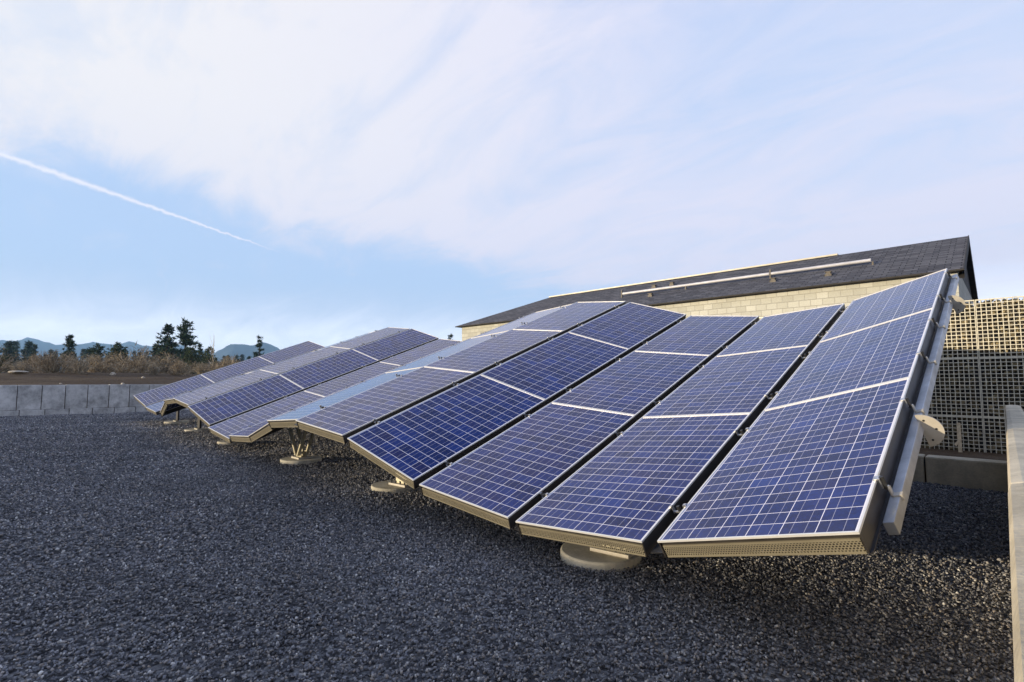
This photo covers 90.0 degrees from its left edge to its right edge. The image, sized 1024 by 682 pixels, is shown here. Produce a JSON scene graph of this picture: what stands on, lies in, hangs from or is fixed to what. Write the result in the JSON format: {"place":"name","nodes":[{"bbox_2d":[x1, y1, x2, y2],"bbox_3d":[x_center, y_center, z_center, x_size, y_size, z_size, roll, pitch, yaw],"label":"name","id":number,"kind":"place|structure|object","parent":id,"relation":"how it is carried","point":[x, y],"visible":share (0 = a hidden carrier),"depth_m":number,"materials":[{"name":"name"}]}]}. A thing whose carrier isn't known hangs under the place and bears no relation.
{"place":"outdoors","nodes":[
{"label":"outdoors","id":0,"kind":"place"},
{"bbox_2d":[0,337,279,368],"bbox_3d":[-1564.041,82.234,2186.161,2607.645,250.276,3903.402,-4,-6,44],"label":"hills","id":1,"kind":"structure","parent":0,"point":[230,349],"depth_m":2415.64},
{"bbox_2d":[0,372,1006,481],"bbox_3d":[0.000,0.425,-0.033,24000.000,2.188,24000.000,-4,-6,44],"label":"ground","id":2,"kind":"structure","parent":0,"point":[92,378],"depth_m":22.05,"materials":[{"name":"soil"}]},
{"bbox_2d":[0,340,19,372],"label":"conifer","id":3,"kind":"object","parent":2,"relation":"on","point":[8,348],"visible":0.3,"depth_m":127.23,"materials":[{"name":"plant"}]},
{"bbox_2d":[0,355,19,372],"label":"bush","id":4,"kind":"object","parent":2,"relation":"on","point":[4,356],"visible":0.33,"depth_m":42.55,"materials":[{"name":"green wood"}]},
{"bbox_2d":[5,359,20,372],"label":"bush","id":5,"kind":"object","parent":2,"relation":"on","point":[13,368],"visible":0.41,"depth_m":39.72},
{"bbox_2d":[0,344,30,372],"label":"bush","id":6,"kind":"object","parent":2,"relation":"on","point":[6,364],"visible":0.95,"depth_m":25.88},
{"bbox_2d":[14,340,21,361],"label":"conifer","id":7,"kind":"object","parent":2,"relation":"on","point":[17,343],"visible":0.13,"depth_m":192.59,"materials":[{"name":"plant"}]},
{"bbox_2d":[8,371,28,373],"bbox_3d":[-22.899,1.441,23.738,0.746,0.138,0.840,2,-5,-27],"label":"rock","id":8,"kind":"object","parent":2,"relation":"on","point":[18,372],"visible":1,"depth_m":23.50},
{"bbox_2d":[15,360,38,372],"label":"bush","id":9,"kind":"object","parent":2,"relation":"on","point":[22,367],"visible":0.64,"depth_m":28.42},
{"bbox_2d":[19,340,38,363],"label":"conifer","id":10,"kind":"object","parent":2,"relation":"on","point":[28,345],"visible":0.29,"depth_m":146.43,"materials":[{"name":"plant"}]},
{"bbox_2d":[16,352,45,366],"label":"bush","id":11,"kind":"object","parent":2,"relation":"on","point":[29,358],"visible":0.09,"depth_m":35.31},
{"bbox_2d":[29,344,37,361],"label":"conifer","id":12,"kind":"object","parent":2,"relation":"on","point":[34,347],"visible":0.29,"depth_m":137.31,"materials":[{"name":"plant"}]},
{"bbox_2d":[22,352,62,372],"bbox_3d":[-29.456,1.463,32.321,2.036,1.816,2.400,-4,-6,39],"label":"bush","id":13,"kind":"object","parent":2,"relation":"on","point":[33,362],"visible":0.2,"depth_m":31.90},
{"bbox_2d":[24,348,75,372],"bbox_3d":[-23.489,1.073,26.080,2.109,1.495,1.942,4,-6,-42],"label":"bush","id":14,"kind":"object","parent":2,"relation":"on","point":[49,364],"visible":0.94,"depth_m":25.90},
{"bbox_2d":[59,334,78,368],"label":"pine tree","id":15,"kind":"object","parent":2,"relation":"on","point":[70,344],"visible":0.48,"depth_m":60.47,"materials":[{"name":"green plant"}]},
{"bbox_2d":[57,350,91,372],"bbox_3d":[-29.827,1.569,34.779,2.093,2.111,2.334,3,-5,-35],"label":"bush","id":16,"kind":"object","parent":2,"relation":"on","point":[70,362],"visible":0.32,"depth_m":34.57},
{"bbox_2d":[65,358,95,373],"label":"bush","id":17,"kind":"object","parent":2,"relation":"on","point":[80,369],"visible":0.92,"depth_m":25.50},
{"bbox_2d":[81,348,93,361],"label":"conifer","id":18,"kind":"object","parent":2,"relation":"on","point":[85,352],"visible":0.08,"depth_m":148.09,"materials":[{"name":"plant"}]},
{"bbox_2d":[0,384,188,415],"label":"retaining wall","id":19,"kind":"structure","parent":2,"relation":"on","point":[54,398],"depth_m":18.38,"materials":[{"name":"concrete"}]},
{"bbox_2d":[87,342,107,359],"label":"juniper tree","id":20,"kind":"object","parent":2,"relation":"on","point":[98,347],"visible":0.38,"depth_m":57.44,"materials":[{"name":"plant"}]},
{"bbox_2d":[86,352,112,371],"bbox_3d":[-31.899,1.794,39.562,2.058,2.114,3.079,2,-5,-25],"label":"bush","id":21,"kind":"object","parent":2,"relation":"on","point":[100,358],"visible":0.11,"depth_m":39.52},
{"bbox_2d":[81,352,122,372],"bbox_3d":[-24.674,1.445,30.697,2.216,1.718,2.991,4,-6,-40],"label":"bush","id":22,"kind":"object","parent":2,"relation":"on","point":[104,366],"visible":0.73,"depth_m":30.67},
{"bbox_2d":[105,342,130,362],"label":"juniper tree","id":23,"kind":"object","parent":2,"relation":"on","point":[115,349],"visible":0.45,"depth_m":56.88,"materials":[{"name":"plant"}]},
{"bbox_2d":[104,359,138,372],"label":"bush","id":24,"kind":"object","parent":2,"relation":"on","point":[121,369],"visible":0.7,"depth_m":30.62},
{"bbox_2d":[105,342,170,372],"bbox_3d":[-25.720,1.236,35.024,2.909,2.786,4.303,-3,-5,33],"label":"bush","id":25,"kind":"object","parent":2,"relation":"on","point":[140,362],"visible":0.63,"depth_m":35.03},
{"bbox_2d":[148,343,159,365],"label":"pine tree","id":26,"kind":"object","parent":2,"relation":"on","point":[154,350],"visible":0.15,"depth_m":78.56,"materials":[{"name":"green plant"}]},
{"bbox_2d":[145,363,164,374],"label":"bush","id":27,"kind":"object","parent":2,"relation":"on","point":[154,371],"visible":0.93,"depth_m":27.99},
{"bbox_2d":[149,323,179,363],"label":"pine tree","id":28,"kind":"object","parent":2,"relation":"on","point":[167,341],"visible":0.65,"depth_m":76.10,"materials":[{"name":"green plant"}]},
{"bbox_2d":[148,350,191,373],"bbox_3d":[-26.889,1.800,39.833,3.480,2.360,2.746,1,-4,-12],"label":"bush","id":29,"kind":"object","parent":2,"relation":"on","point":[168,359],"visible":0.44,"depth_m":39.71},
{"bbox_2d":[161,358,187,373],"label":"bush","id":30,"kind":"object","parent":2,"relation":"on","point":[171,367],"visible":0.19,"depth_m":39.57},
{"bbox_2d":[164,359,193,374],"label":"bush","id":31,"kind":"object","parent":2,"relation":"on","point":[178,369],"visible":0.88,"depth_m":29.13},
{"bbox_2d":[167,317,202,372],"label":"pine tree","id":32,"kind":"object","parent":2,"relation":"on","point":[185,337],"visible":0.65,"depth_m":75.61,"materials":[{"name":"green plant"}]},
{"bbox_2d":[174,359,198,373],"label":"bush","id":33,"kind":"object","parent":2,"relation":"on","point":[189,367],"visible":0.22,"depth_m":37.21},
{"bbox_2d":[179,348,203,373],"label":"juniper tree","id":34,"kind":"object","parent":2,"relation":"on","point":[189,355],"visible":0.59,"depth_m":65.86,"materials":[{"name":"plant"}]},
{"bbox_2d":[195,343,206,373],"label":"pine tree","id":35,"kind":"object","parent":2,"relation":"on","point":[199,345],"visible":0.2,"depth_m":81.06,"materials":[{"name":"green plant"}]},
{"bbox_2d":[192,362,212,373],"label":"bush","id":36,"kind":"object","parent":2,"relation":"on","point":[199,369],"visible":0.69,"depth_m":33.32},
{"bbox_2d":[200,346,218,366],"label":"juniper tree","id":37,"kind":"object","parent":2,"relation":"on","point":[207,352],"visible":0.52,"depth_m":72.26,"materials":[{"name":"plant"}]},
{"bbox_2d":[201,354,232,371],"bbox_3d":[-18.208,1.636,32.147,2.124,1.623,2.720,-1,-4,9],"label":"bush","id":38,"kind":"object","parent":2,"relation":"on","point":[223,364],"visible":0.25,"depth_m":31.95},
{"bbox_2d":[217,355,241,367],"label":"bush","id":39,"kind":"object","parent":2,"relation":"on","point":[233,358],"visible":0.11,"depth_m":34.45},
{"bbox_2d":[252,334,264,355],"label":"pine tree","id":40,"kind":"object","parent":2,"relation":"on","point":[258,344],"visible":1,"depth_m":80.81,"materials":[{"name":"green plant"}]},
{"bbox_2d":[455,235,978,340],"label":"block building","id":41,"kind":"structure","parent":2,"relation":"on","point":[763,296],"depth_m":16.45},
{"bbox_2d":[621,258,873,297],"bbox_3d":[7.693,-2.182,18.354,8.724,0.330,0.104,-4,-6,44],"label":"roof pipe","id":42,"kind":"object","parent":41,"relation":"on","point":[770,273],"visible":0.95,"depth_m":17.59,"materials":[{"name":"metal"}]},
{"bbox_2d":[902,415,985,452],"bbox_3d":[7.574,1.860,9.636,1.987,1.051,0.965,-4,-6,44],"label":"gabion basket","id":43,"kind":"object","parent":2,"relation":"on","point":[972,433],"visible":0.21,"depth_m":8.91,"materials":[{"name":"metal"}]},
{"bbox_2d":[916,358,982,416],"bbox_3d":[7.574,0.862,9.713,1.987,1.052,0.965,-4,-6,44],"label":"gabion basket","id":44,"kind":"object","parent":43,"relation":"on","point":[957,390],"visible":0.26,"depth_m":8.96,"materials":[{"name":"metal"}]},
{"bbox_2d":[930,300,979,358],"bbox_3d":[7.578,-0.129,9.793,1.988,1.046,0.977,-4,-6,44],"label":"gabion basket","id":45,"kind":"object","parent":44,"relation":"on","point":[961,339],"visible":0.12,"depth_m":8.96,"materials":[{"name":"metal"}]},
{"bbox_2d":[954,423,962,451],"bbox_3d":[7.548,1.688,8.668,0.101,0.601,0.068,-4,-6,44],"label":"wooden stake","id":46,"kind":"object","parent":2,"relation":"on","point":[959,438],"visible":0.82,"depth_m":8.65,"materials":[{"name":"grey wood"}]},
{"bbox_2d":[913,454,1007,492],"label":"retaining wall","id":47,"kind":"structure","parent":2,"relation":"on","point":[983,474],"depth_m":5.86,"materials":[{"name":"concrete"}]},
{"bbox_2d":[983,417,1006,453],"bbox_3d":[8.991,1.754,8.257,1.987,1.044,0.965,-4,-6,44],"label":"gabion basket","id":48,"kind":"object","parent":2,"relation":"on","point":[995,434],"visible":0.29,"depth_m":8.60,"materials":[{"name":"metal"}]},
{"bbox_2d":[979,357,1023,417],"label":"gabion basket","id":49,"kind":"object","parent":48,"relation":"on","point":[1002,383],"visible":0.93,"depth_m":8.58,"materials":[{"name":"metal"}]},
{"bbox_2d":[975,296,1023,357],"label":"gabion basket","id":50,"kind":"object","parent":49,"relation":"on","point":[1000,328],"visible":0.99,"depth_m":8.62,"materials":[{"name":"metal"}]},
{"bbox_2d":[1005,405,1023,681],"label":"retaining wall","id":51,"kind":"structure","parent":2,"relation":"on","point":[1014,416],"depth_m":1.01,"materials":[{"name":"concrete"}]},
{"bbox_2d":[0,410,1013,681],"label":"gravel ground","id":52,"kind":"structure","parent":0,"point":[504,662],"depth_m":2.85,"materials":[{"name":"gravel"}]},
{"bbox_2d":[164,410,188,423],"bbox_3d":[-9.549,2.058,14.587,0.600,0.666,0.600,-4,-6,44],"label":"panel footing","id":53,"kind":"object","parent":52,"relation":"on","point":[177,420],"visible":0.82,"depth_m":14.44,"materials":[{"name":"concrete"}]},
{"bbox_2d":[134,348,320,406],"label":"mounting rack","id":54,"kind":"object","parent":53,"relation":"on","point":[189,391],"visible":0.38,"depth_m":14.91,"materials":[{"name":"metal"}]},
{"bbox_2d":[133,374,213,405],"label":"solar panel","id":55,"kind":"object","parent":54,"relation":"on","point":[152,396],"visible":0.89,"depth_m":15.21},
{"bbox_2d":[201,356,272,382],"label":"solar panel","id":56,"kind":"object","parent":54,"relation":"on","point":[232,370],"visible":0.89,"depth_m":16.50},
{"bbox_2d":[259,341,324,363],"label":"solar panel","id":57,"kind":"object","parent":54,"relation":"on","point":[277,356],"visible":1,"depth_m":17.78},
{"bbox_2d":[145,349,317,414],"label":"mounting rack","id":58,"kind":"object","parent":53,"relation":"on","point":[157,413],"visible":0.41,"depth_m":13.61,"materials":[{"name":"metal"}]},
{"bbox_2d":[145,400,163,411],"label":"solar panel","id":59,"kind":"object","parent":58,"relation":"on","point":[156,407],"visible":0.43,"depth_m":13.80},
{"bbox_2d":[184,418,208,431],"bbox_3d":[-7.507,1.755,12.256,0.540,0.914,0.540,-4,-6,44],"label":"panel footing","id":60,"kind":"object","parent":52,"relation":"on","point":[199,423],"visible":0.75,"depth_m":12.10,"materials":[{"name":"concrete"}]},
{"bbox_2d":[217,440,248,444],"bbox_3d":[-5.389,1.750,9.909,0.540,0.564,0.540,-4,-6,44],"label":"panel footing","id":61,"kind":"object","parent":52,"relation":"on","point":[220,442],"visible":0.24,"depth_m":9.68,"materials":[{"name":"concrete"}]},
{"bbox_2d":[164,347,323,403],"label":"mounting rack","id":62,"kind":"object","parent":52,"relation":"on","point":[171,401],"visible":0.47,"depth_m":11.48,"materials":[{"name":"metal"}]},
{"bbox_2d":[164,372,250,400],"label":"solar panel","id":63,"kind":"object","parent":62,"relation":"on","point":[205,386],"visible":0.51,"depth_m":12.18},
{"bbox_2d":[248,349,320,372],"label":"solar panel","id":64,"kind":"object","parent":62,"relation":"on","point":[280,362],"visible":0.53,"depth_m":13.48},
{"bbox_2d":[318,331,374,349],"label":"solar panel","id":65,"kind":"object","parent":62,"relation":"on","point":[345,340],"visible":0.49,"depth_m":14.79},
{"bbox_2d":[174,329,408,408],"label":"mounting rack","id":66,"kind":"object","parent":52,"relation":"on","point":[182,404],"visible":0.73,"depth_m":11.05,"materials":[{"name":"metal"}]},
{"bbox_2d":[173,370,277,404],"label":"solar panel","id":67,"kind":"object","parent":66,"relation":"attached to","point":[193,397],"visible":1,"depth_m":11.03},
{"bbox_2d":[260,346,349,373],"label":"solar panel","id":68,"kind":"object","parent":66,"relation":"on","point":[296,362],"visible":1,"depth_m":12.32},
{"bbox_2d":[332,327,409,348],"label":"solar panel","id":69,"kind":"object","parent":66,"relation":"on","point":[368,338],"visible":1,"depth_m":13.61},
{"bbox_2d":[280,428,321,464],"bbox_3d":[-3.127,1.496,7.657,0.685,0.727,0.580,-4,-6,44],"label":"panel footing","id":70,"kind":"object","parent":52,"relation":"on","point":[301,453],"visible":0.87,"depth_m":7.59,"materials":[{"name":"concrete"}]},
{"bbox_2d":[249,424,284,441],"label":"mounting rack","id":71,"kind":"object","parent":70,"relation":"on","point":[264,431],"visible":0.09,"depth_m":7.17,"materials":[{"name":"metal"}]},
{"bbox_2d":[268,316,523,427],"bbox_3d":[-0.981,0.227,8.145,1.217,0.170,5.492,-10,10,45],"label":"mounting rack","id":72,"kind":"object","parent":71,"relation":"on","point":[287,423],"visible":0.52,"depth_m":6.32,"materials":[{"name":"metal"}]},
{"bbox_2d":[267,367,420,420],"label":"solar panel","id":73,"kind":"object","parent":72,"relation":"on","point":[314,406],"visible":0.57,"depth_m":6.78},
{"bbox_2d":[388,331,506,371],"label":"solar panel","id":74,"kind":"object","parent":72,"relation":"on","point":[445,352],"visible":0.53,"depth_m":8.09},
{"bbox_2d":[472,304,570,337],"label":"solar panel","id":75,"kind":"object","parent":72,"relation":"on","point":[517,322],"visible":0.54,"depth_m":9.39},
{"bbox_2d":[229,341,461,441],"bbox_3d":[-2.402,0.730,9.812,1.166,0.170,5.492,-10,10,45],"label":"mounting rack","id":76,"kind":"object","parent":70,"relation":"on","point":[240,439],"visible":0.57,"depth_m":7.91,"materials":[{"name":"metal"}]},
{"bbox_2d":[229,394,330,436],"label":"solar panel","id":77,"kind":"object","parent":76,"relation":"on","point":[247,432],"visible":0.31,"depth_m":8.19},
{"bbox_2d":[208,342,429,442],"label":"mounting rack","id":78,"kind":"object","parent":52,"relation":"on","point":[219,435],"visible":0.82,"depth_m":8.94,"materials":[{"name":"metal"}]},
{"bbox_2d":[208,391,324,438],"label":"solar panel","id":79,"kind":"object","parent":78,"relation":"on","point":[226,428],"visible":0.75,"depth_m":9.43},
{"bbox_2d":[305,362,399,395],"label":"solar panel","id":80,"kind":"object","parent":78,"relation":"on","point":[347,380],"visible":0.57,"depth_m":10.73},
{"bbox_2d":[380,339,459,364],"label":"solar panel","id":81,"kind":"object","parent":78,"relation":"on","point":[409,356],"visible":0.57,"depth_m":12.01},
{"bbox_2d":[371,476,419,493],"bbox_3d":[-1.300,1.270,5.774,0.540,0.891,0.540,-3,-6,38],"label":"panel footing","id":82,"kind":"object","parent":52,"relation":"on","point":[397,485],"visible":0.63,"depth_m":5.58,"materials":[{"name":"concrete"}]},
{"bbox_2d":[294,302,625,443],"bbox_3d":[-0.242,0.164,7.288,1.193,0.170,5.492,3,19,43],"label":"mounting rack","id":83,"kind":"object","parent":82,"relation":"on","point":[324,433],"visible":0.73,"depth_m":5.72,"materials":[{"name":"metal"}]},
{"bbox_2d":[296,366,474,435],"bbox_3d":[-1.424,0.634,5.962,1.012,0.016,1.828,3,19,43],"label":"solar panel","id":84,"kind":"object","parent":83,"relation":"on","point":[350,414],"visible":1,"depth_m":5.85,"materials":[{"name":"glass"}]},
{"bbox_2d":[425,329,562,372],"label":"solar panel","id":85,"kind":"object","parent":83,"relation":"on","point":[487,353],"visible":1,"depth_m":7.16,"materials":[{"name":"glass"}]},
{"bbox_2d":[514,301,625,330],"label":"solar panel","id":86,"kind":"object","parent":83,"relation":"on","point":[567,317],"visible":1,"depth_m":8.45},
{"bbox_2d":[346,305,685,488],"bbox_3d":[0.576,0.316,6.582,1.136,0.170,5.492,18,29,38],"label":"mounting rack","id":87,"kind":"object","parent":82,"relation":"on","point":[414,484],"visible":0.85,"depth_m":5.03,"materials":[{"name":"metal"}]},
{"bbox_2d":[347,374,544,480],"bbox_3d":[-0.610,0.792,5.261,0.996,0.013,1.828,18,28,38],"label":"solar panel","id":88,"kind":"object","parent":87,"relation":"on","point":[415,442],"visible":1,"depth_m":5.14,"materials":[{"name":"glass"}]},
{"bbox_2d":[481,332,628,399],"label":"solar panel","id":89,"kind":"object","parent":87,"relation":"on","point":[550,368],"visible":1,"depth_m":6.44,"materials":[{"name":"glass"}]},
{"bbox_2d":[569,302,685,348],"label":"solar panel","id":90,"kind":"object","parent":87,"relation":"on","point":[629,325],"visible":1,"depth_m":7.74,"materials":[{"name":"glass"}]},
{"bbox_2d":[418,317,758,528],"bbox_3d":[1.400,0.486,5.876,1.143,0.170,5.492,3,19,43],"label":"mounting rack","id":91,"kind":"object","parent":52,"relation":"on","point":[513,518],"visible":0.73,"depth_m":4.19,"materials":[{"name":"metal"}]},
{"bbox_2d":[419,402,634,518],"bbox_3d":[0.198,0.955,4.568,1.015,0.015,1.828,3,19,43],"label":"solar panel","id":92,"kind":"object","parent":91,"relation":"on","point":[510,472],"visible":1,"depth_m":4.42,"materials":[{"name":"glass"}]},
{"bbox_2d":[552,351,709,415],"bbox_3d":[1.402,0.420,5.846,1.015,0.015,1.828,3,19,43],"label":"solar panel","id":93,"kind":"object","parent":91,"relation":"on","point":[635,383],"visible":1,"depth_m":5.74,"materials":[{"name":"glass"}]},
{"bbox_2d":[634,315,758,355],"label":"solar panel","id":94,"kind":"object","parent":91,"relation":"on","point":[710,335],"visible":1,"depth_m":7.04,"materials":[{"name":"glass"}]},
{"bbox_2d":[560,540,641,571],"bbox_3d":[0.605,1.381,3.531,0.550,0.325,0.550,-3,-5,36],"label":"panel footing","id":95,"kind":"object","parent":52,"relation":"on","point":[588,557],"visible":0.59,"depth_m":3.36,"materials":[{"name":"concrete"}]},
{"bbox_2d":[514,304,845,556],"bbox_3d":[2.186,0.450,5.121,1.124,0.170,5.492,-11,9,45],"label":"mounting rack","id":96,"kind":"object","parent":52,"relation":"on","point":[648,544],"visible":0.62,"depth_m":3.35,"materials":[{"name":"metal"}]},
{"bbox_2d":[515,413,750,542],"bbox_3d":[0.971,0.917,3.824,1.003,0.014,1.828,-11,9,45],"label":"solar panel","id":97,"kind":"object","parent":96,"relation":"on","point":[635,481],"visible":1,"depth_m":3.65,"materials":[{"name":"glass"}]},
{"bbox_2d":[643,345,808,416],"bbox_3d":[2.175,0.382,5.102,1.003,0.017,1.828,-11,9,45],"label":"solar panel","id":98,"kind":"object","parent":96,"relation":"on","point":[746,382],"visible":1,"depth_m":4.98,"materials":[{"name":"glass"}]},
{"bbox_2d":[717,303,843,355],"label":"solar panel","id":99,"kind":"object","parent":96,"relation":"on","point":[793,329],"visible":1,"depth_m":6.29,"materials":[{"name":"glass"}]},
{"bbox_2d":[651,269,950,556],"bbox_3d":[2.902,0.198,4.341,5.492,0.170,1.135,-24,-2,-44],"label":"mounting rack","id":100,"kind":"object","parent":52,"relation":"on","point":[851,544],"visible":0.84,"depth_m":2.48,"materials":[{"name":"metal"}]},
{"bbox_2d":[657,377,910,542],"bbox_3d":[1.687,0.660,3.042,1.828,0.015,0.982,-24,-2,-44],"label":"solar panel","id":101,"kind":"object","parent":100,"relation":"on","point":[811,467],"visible":1,"depth_m":2.82,"materials":[{"name":"glass"}]},
{"bbox_2d":[764,308,933,409],"bbox_3d":[2.892,0.125,4.320,1.828,0.015,0.982,-24,-2,-44],"label":"solar panel","id":102,"kind":"object","parent":100,"relation":"on","point":[884,352],"visible":1,"depth_m":4.18,"materials":[{"name":"glass"}]},
{"bbox_2d":[819,268,946,341],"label":"solar panel","id":103,"kind":"object","parent":100,"relation":"on","point":[903,299],"visible":1,"depth_m":5.50,"materials":[{"name":"glass"}]},
{"bbox_2d":[872,271,965,534],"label":"edge beam","id":104,"kind":"structure","parent":100,"relation":"attached to","point":[931,429],"depth_m":2.87,"materials":[{"name":"metal"}]},
{"bbox_3d":[-2.807,1.245,12.670,0.520,1.995,0.520,-4,-6,44],"label":"panel footing","id":105,"kind":"object","parent":52,"relation":"on","visible":0},
{"bbox_2d":[188,331,437,426],"bbox_3d":[-4.124,0.647,11.590,1.253,0.170,5.492,17,28,38],"label":"mounting rack","id":106,"kind":"object","parent":105,"relation":"attached to","point":[200,418],"visible":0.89,"depth_m":10.51,"materials":[{"name":"metal"}]},
{"bbox_2d":[188,374,303,424],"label":"solar panel","id":107,"kind":"object","parent":106,"relation":"on","point":[212,410],"visible":1,"depth_m":10.19,"materials":[{"name":"glass"}]},
{"bbox_2d":[280,349,378,388],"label":"solar panel","id":108,"kind":"object","parent":106,"relation":"on","point":[316,372],"visible":1,"depth_m":11.48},
{"bbox_2d":[353,329,437,359],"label":"solar panel","id":109,"kind":"object","parent":106,"relation":"on","point":[386,347],"visible":1,"depth_m":12.77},
{"bbox_3d":[-5.027,1.316,14.838,0.520,2.184,0.520,-4,-6,44],"label":"panel footing","id":110,"kind":"object","parent":52,"relation":"on","visible":0},
{"bbox_2d":[160,404,185,416],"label":"mounting rack","id":111,"kind":"object","parent":110,"relation":"attached to","point":[164,412],"visible":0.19,"depth_m":12.72,"materials":[{"name":"metal"}]},
{"bbox_2d":[160,402,181,412],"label":"solar panel","id":112,"kind":"object","parent":111,"relation":"on","point":[172,405],"visible":0.25,"depth_m":12.57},
{"bbox_2d":[0,0,1023,351],"label":"sky","id":113,"kind":"structure","parent":0,"point":[288,173],"materials":[{"name":"blue"}]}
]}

